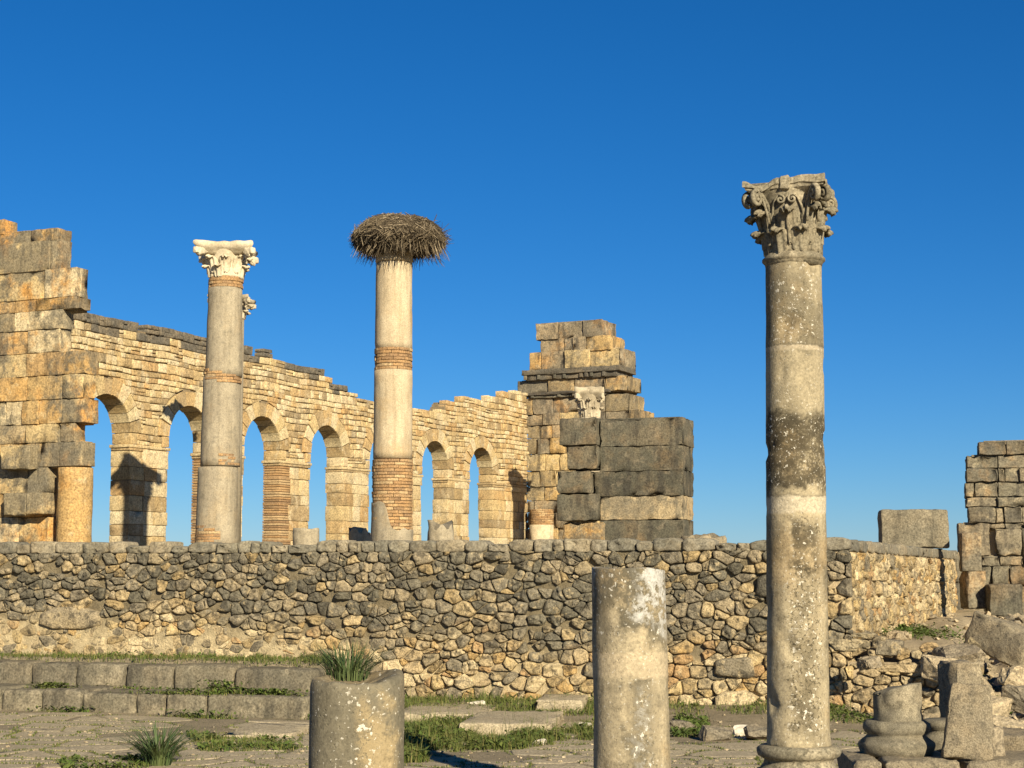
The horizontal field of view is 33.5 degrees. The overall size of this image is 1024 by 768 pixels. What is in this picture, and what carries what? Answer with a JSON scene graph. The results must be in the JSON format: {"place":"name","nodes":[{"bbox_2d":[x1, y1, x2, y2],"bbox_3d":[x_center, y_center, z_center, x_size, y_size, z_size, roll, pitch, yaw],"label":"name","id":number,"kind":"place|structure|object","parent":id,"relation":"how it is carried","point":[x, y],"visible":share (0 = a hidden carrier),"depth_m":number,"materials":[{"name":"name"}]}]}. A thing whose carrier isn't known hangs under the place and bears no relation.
{"place":"outdoors","nodes":[
{"label":"outdoors","id":0,"kind":"place"},
{"bbox_2d":[0,712,865,767],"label":"paving","id":1,"kind":"structure","parent":0,"point":[749,751],"depth_m":23.40,"materials":[{"name":"stone"}]},
{"bbox_2d":[92,718,221,765],"bbox_3d":[-4.539,4.557,21.734,1.774,0.633,1.903,0,-6,0],"label":"grass tuft","id":2,"kind":"object","parent":1,"relation":"on","point":[152,753],"visible":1,"depth_m":21.65,"materials":[{"name":"green plant"}]},
{"bbox_2d":[669,720,696,731],"bbox_3d":[2.627,5.304,26.265,0.488,0.220,0.316,-1,-7,10],"label":"rock","id":3,"kind":"object","parent":1,"relation":"on","point":[680,724],"visible":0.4,"depth_m":26.13,"materials":[{"name":"grey stone"}]},
{"bbox_2d":[733,725,745,735],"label":"rock","id":4,"kind":"object","parent":1,"relation":"on","point":[738,730],"visible":0.45,"depth_m":25.45,"materials":[{"name":"white stone"}]},
{"bbox_2d":[743,724,766,739],"bbox_3d":[3.644,5.105,24.831,0.522,0.278,0.353,0,-6,0],"label":"rock","id":5,"kind":"object","parent":1,"relation":"on","point":[755,731],"visible":0.74,"depth_m":24.73,"materials":[{"name":"grey stone"}]},
{"bbox_2d":[924,717,945,752],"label":"broken column","id":6,"kind":"structure","parent":1,"relation":"on","point":[935,734],"depth_m":19.68,"materials":[{"name":"stone"}]},
{"bbox_2d":[937,659,982,717],"bbox_3d":[5.353,4.024,20.279,0.416,1.449,0.440,2,-7,-20],"label":"stone block","id":7,"kind":"object","parent":1,"relation":"on","point":[960,671],"visible":0.41,"depth_m":20.22,"materials":[{"name":"grey stone"}]},
{"bbox_2d":[993,715,1023,728],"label":"boulder","id":8,"kind":"object","parent":1,"relation":"on","point":[1003,721],"visible":0.29,"depth_m":21.54,"materials":[{"name":"beige stone"}]},
{"bbox_2d":[0,622,1012,767],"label":"grass","id":9,"kind":"structure","parent":0,"point":[412,758],"depth_m":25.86,"materials":[{"name":"green plant"}]},
{"bbox_2d":[0,582,1023,767],"bbox_3d":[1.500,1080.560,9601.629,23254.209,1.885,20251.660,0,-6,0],"label":"ground","id":10,"kind":"structure","parent":0,"point":[963,617],"depth_m":28.27,"materials":[{"name":"brown soil"}]},
{"bbox_2d":[0,659,324,718],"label":"stone steps","id":11,"kind":"structure","parent":10,"relation":"on","point":[17,677],"depth_m":30.19,"materials":[{"name":"grey stone"}]},
{"bbox_2d":[223,723,308,737],"bbox_3d":[-3.682,5.321,25.907,1.079,0.180,1.573,-1,-6,7],"label":"flat slab","id":12,"kind":"object","parent":10,"relation":"on","point":[278,730],"depth_m":25.58,"materials":[{"name":"stone"}]},
{"bbox_2d":[308,669,404,767],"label":"column stump","id":13,"kind":"object","parent":10,"relation":"on","point":[356,724],"visible":0.99,"depth_m":9.37,"materials":[{"name":"grey stone"}]},
{"bbox_2d":[295,639,404,680],"bbox_3d":[-0.955,1.577,9.821,0.795,0.258,0.790,2,-7,-19],"label":"grass tuft","id":14,"kind":"object","parent":13,"relation":"on","point":[343,670],"visible":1,"depth_m":9.70,"materials":[{"name":"green plant"}]},
{"bbox_2d":[0,537,853,707],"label":"rubble wall","id":15,"kind":"structure","parent":10,"relation":"on","point":[456,618],"depth_m":31.17,"materials":[{"name":"stone"}]},
{"bbox_2d":[404,703,498,721],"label":"flat slab","id":16,"kind":"structure","parent":10,"relation":"on","point":[461,710],"depth_m":28.24,"materials":[{"name":"stone"}]},
{"bbox_2d":[470,700,484,703],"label":"rock","id":17,"kind":"object","parent":10,"relation":"on","point":[481,701],"visible":0.45,"depth_m":29.55,"materials":[{"name":"beige stone"}]},
{"bbox_2d":[458,711,563,734],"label":"flat slab","id":18,"kind":"structure","parent":10,"relation":"on","point":[495,720],"depth_m":26.15,"materials":[{"name":"stone"}]},
{"bbox_2d":[0,611,1023,767],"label":"rubble","id":19,"kind":"object","parent":10,"relation":"on","point":[1017,618],"visible":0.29,"depth_m":29.17,"materials":[{"name":"beige stone"}]},
{"bbox_2d":[536,694,587,711],"bbox_3d":[0.888,5.548,29.558,0.827,0.259,1.500,-1,-6,7],"label":"flat slab","id":20,"kind":"object","parent":10,"relation":"on","point":[546,701],"depth_m":28.90,"materials":[{"name":"stone"}]},
{"bbox_2d":[592,567,670,767],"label":"column stump","id":21,"kind":"object","parent":10,"relation":"on","point":[630,674],"visible":1,"depth_m":11.45,"materials":[{"name":"beige stone"}]},
{"bbox_2d":[698,725,732,741],"bbox_3d":[2.979,5.111,24.831,0.503,0.252,0.353,0,-6,0],"label":"rock","id":22,"kind":"object","parent":10,"relation":"on","point":[707,733],"visible":0.94,"depth_m":24.70,"materials":[{"name":"grey stone"}]},
{"bbox_2d":[837,750,881,767],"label":"kerb block","id":23,"kind":"structure","parent":10,"relation":"on","point":[849,759],"depth_m":18.58,"materials":[{"name":"stone"}]},
{"bbox_2d":[828,540,962,692],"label":"rubble wall","id":24,"kind":"structure","parent":10,"relation":"on","point":[894,586],"depth_m":34.55,"materials":[{"name":"stone"}]},
{"bbox_2d":[877,509,949,548],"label":"stone block","id":25,"kind":"object","parent":24,"relation":"on","point":[925,528],"depth_m":41.47,"materials":[{"name":"grey stone"}]},
{"bbox_2d":[886,630,911,639],"bbox_3d":[6.987,4.592,30.700,0.450,0.290,0.376,-4,-7,30],"label":"boulder","id":26,"kind":"object","parent":10,"relation":"on","point":[891,634],"visible":0.45,"depth_m":30.66,"materials":[{"name":"beige stone"}]},
{"bbox_2d":[828,632,983,713],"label":"rubble wall","id":27,"kind":"structure","parent":10,"relation":"on","point":[867,684],"depth_m":28.91,"materials":[{"name":"stone"}]},
{"bbox_2d":[857,656,882,670],"bbox_3d":[5.918,4.645,28.253,0.314,0.253,0.372,4,-8,-31],"label":"boulder","id":28,"kind":"object","parent":27,"relation":"on","point":[868,662],"visible":1,"depth_m":28.16,"materials":[{"name":"beige stone"}]},
{"bbox_2d":[932,643,985,667],"bbox_3d":[7.408,4.532,28.186,0.744,0.452,1.011,0,-6,0],"label":"boulder","id":29,"kind":"object","parent":27,"relation":"on","point":[968,652],"visible":0.63,"depth_m":27.92,"materials":[{"name":"grey stone"}]},
{"bbox_2d":[875,750,959,767],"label":"kerb block","id":30,"kind":"structure","parent":10,"relation":"on","point":[935,760],"depth_m":18.26,"materials":[{"name":"stone"}]},
{"bbox_2d":[857,683,935,756],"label":"broken column","id":31,"kind":"structure","parent":30,"relation":"on","point":[896,725],"depth_m":18.86,"materials":[{"name":"stone"}]},
{"bbox_2d":[920,655,956,681],"bbox_3d":[6.676,4.457,26.665,0.358,0.414,0.598,6,-9,-43],"label":"boulder","id":32,"kind":"object","parent":10,"relation":"on","point":[928,667],"visible":0.71,"depth_m":26.61,"materials":[{"name":"beige stone"}]},
{"bbox_2d":[959,571,985,608],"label":"stone block","id":33,"kind":"structure","parent":10,"relation":"on","point":[972,588],"depth_m":40.49,"materials":[{"name":"beige stone"}]},
{"bbox_2d":[958,532,981,571],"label":"stone block","id":34,"kind":"structure","parent":33,"relation":"on","point":[970,545],"depth_m":40.57,"materials":[{"name":"beige stone"}]},
{"bbox_2d":[956,440,1023,611],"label":"ashlar pier","id":35,"kind":"structure","parent":10,"relation":"on","point":[994,489],"depth_m":45.76,"materials":[{"name":"grey stone"}]},
{"bbox_2d":[957,750,1023,767],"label":"kerb block","id":36,"kind":"structure","parent":10,"relation":"on","point":[1012,759],"depth_m":18.28,"materials":[{"name":"stone"}]},
{"bbox_2d":[941,683,993,760],"bbox_3d":[4.951,3.683,18.524,0.564,0.851,0.332,-1,-6,8],"label":"leaning slab","id":37,"kind":"object","parent":36,"relation":"on","point":[968,729],"depth_m":18.43,"materials":[{"name":"stone"}]},
{"bbox_2d":[992,726,1005,755],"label":"stone block","id":38,"kind":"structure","parent":36,"relation":"on","point":[998,741],"depth_m":18.77,"materials":[{"name":"beige stone"}]},
{"bbox_2d":[1003,727,1023,750],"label":"fallen block","id":39,"kind":"object","parent":36,"relation":"on","point":[1014,739],"depth_m":19.41,"materials":[{"name":"stone"}]},
{"bbox_2d":[964,611,1023,667],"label":"fallen block","id":40,"kind":"object","parent":10,"relation":"on","point":[1000,640],"depth_m":29.22,"materials":[{"name":"stone"}]},
{"bbox_2d":[991,695,1013,716],"bbox_3d":[6.522,4.421,23.169,0.492,0.391,0.465,2,-7,-13],"label":"boulder","id":41,"kind":"object","parent":10,"relation":"on","point":[1002,706],"visible":0.31,"depth_m":23.00,"materials":[{"name":"beige stone"}]},
{"bbox_2d":[997,665,1023,685],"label":"boulder","id":42,"kind":"object","parent":10,"relation":"on","point":[1013,675],"visible":0.79,"depth_m":24.58,"materials":[{"name":"beige stone"}]},
{"bbox_2d":[1001,684,1023,714],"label":"boulder","id":43,"kind":"object","parent":10,"relation":"on","point":[1015,693],"visible":0.93,"depth_m":23.05,"materials":[{"name":"grey stone"}]},
{"bbox_2d":[0,0,1023,551],"label":"sky","id":44,"kind":"structure","parent":0,"point":[580,160],"materials":[{"name":"blue"}]},
{"bbox_2d":[741,173,841,767],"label":"tall column","id":45,"kind":"structure","parent":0,"point":[788,216],"depth_m":14.65,"materials":[{"name":"stone"}]},
{"bbox_2d":[985,583,1022,615],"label":"stone block","id":46,"kind":"object","parent":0,"point":[1002,599],"depth_m":39.89,"materials":[{"name":"grey stone"}]},
{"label":"raised terrace","id":47,"kind":"structure","parent":0,"visible":0},
{"bbox_2d":[0,219,98,542],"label":"ashlar pier","id":48,"kind":"structure","parent":47,"relation":"on","point":[48,408],"depth_m":44.96,"materials":[{"name":"beige stone"}]},
{"bbox_2d":[193,239,258,542],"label":"capital column","id":49,"kind":"structure","parent":47,"relation":"on","point":[225,265],"depth_m":40.99,"materials":[{"name":"stone"}]},
{"bbox_2d":[207,294,255,542],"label":"capital column","id":50,"kind":"structure","parent":47,"relation":"on","point":[248,303],"depth_m":47.35,"materials":[{"name":"stone"}]},
{"bbox_2d":[57,313,528,545],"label":"arched wall","id":51,"kind":"structure","parent":47,"relation":"on","point":[149,382],"depth_m":58.48,"materials":[{"name":"stone"}]},
{"bbox_2d":[293,528,318,544],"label":"column stump","id":52,"kind":"object","parent":47,"relation":"on","point":[304,536],"visible":0.48,"depth_m":42.55,"materials":[{"name":"beige stone"}]},
{"bbox_2d":[349,527,370,540],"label":"column stump","id":53,"kind":"object","parent":47,"relation":"on","point":[359,534],"visible":0.4,"depth_m":42.60,"materials":[{"name":"grey stone"}]},
{"bbox_2d":[371,249,413,540],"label":"nest column","id":54,"kind":"structure","parent":47,"relation":"on","point":[392,493],"depth_m":39.85,"materials":[{"name":"stone"}]},
{"bbox_2d":[348,212,452,270],"bbox_3d":[-2.655,-3.435,40.631,2.562,1.262,2.585,0,-6,0],"label":"stork nest","id":55,"kind":"object","parent":54,"relation":"on","point":[422,237],"visible":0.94,"depth_m":39.90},
{"bbox_2d":[427,520,454,540],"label":"column stump","id":56,"kind":"object","parent":47,"relation":"on","point":[438,532],"visible":0.45,"depth_m":42.58,"materials":[{"name":"beige stone"}]},
{"bbox_2d":[529,509,553,539],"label":"column stump","id":57,"kind":"object","parent":47,"relation":"on","point":[541,524],"visible":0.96,"depth_m":73.86,"materials":[{"name":"stone"}]},
{"bbox_2d":[517,319,653,538],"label":"ruined tower","id":58,"kind":"structure","parent":47,"relation":"on","point":[568,358],"depth_m":74.57,"materials":[{"name":"beige stone"}]},
{"bbox_2d":[574,386,604,471],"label":"capital column","id":59,"kind":"structure","parent":47,"relation":"on","point":[589,400],"depth_m":67.50,"materials":[{"name":"stone"}]},
{"bbox_2d":[557,417,693,540],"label":"block wall","id":60,"kind":"structure","parent":47,"relation":"on","point":[638,485],"depth_m":59.77,"materials":[{"name":"grey stone"}]},
{"bbox_2d":[681,533,726,542],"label":"fallen block","id":61,"kind":"object","parent":47,"relation":"on","point":[721,539],"depth_m":57.52,"materials":[{"name":"stone"}]}
]}

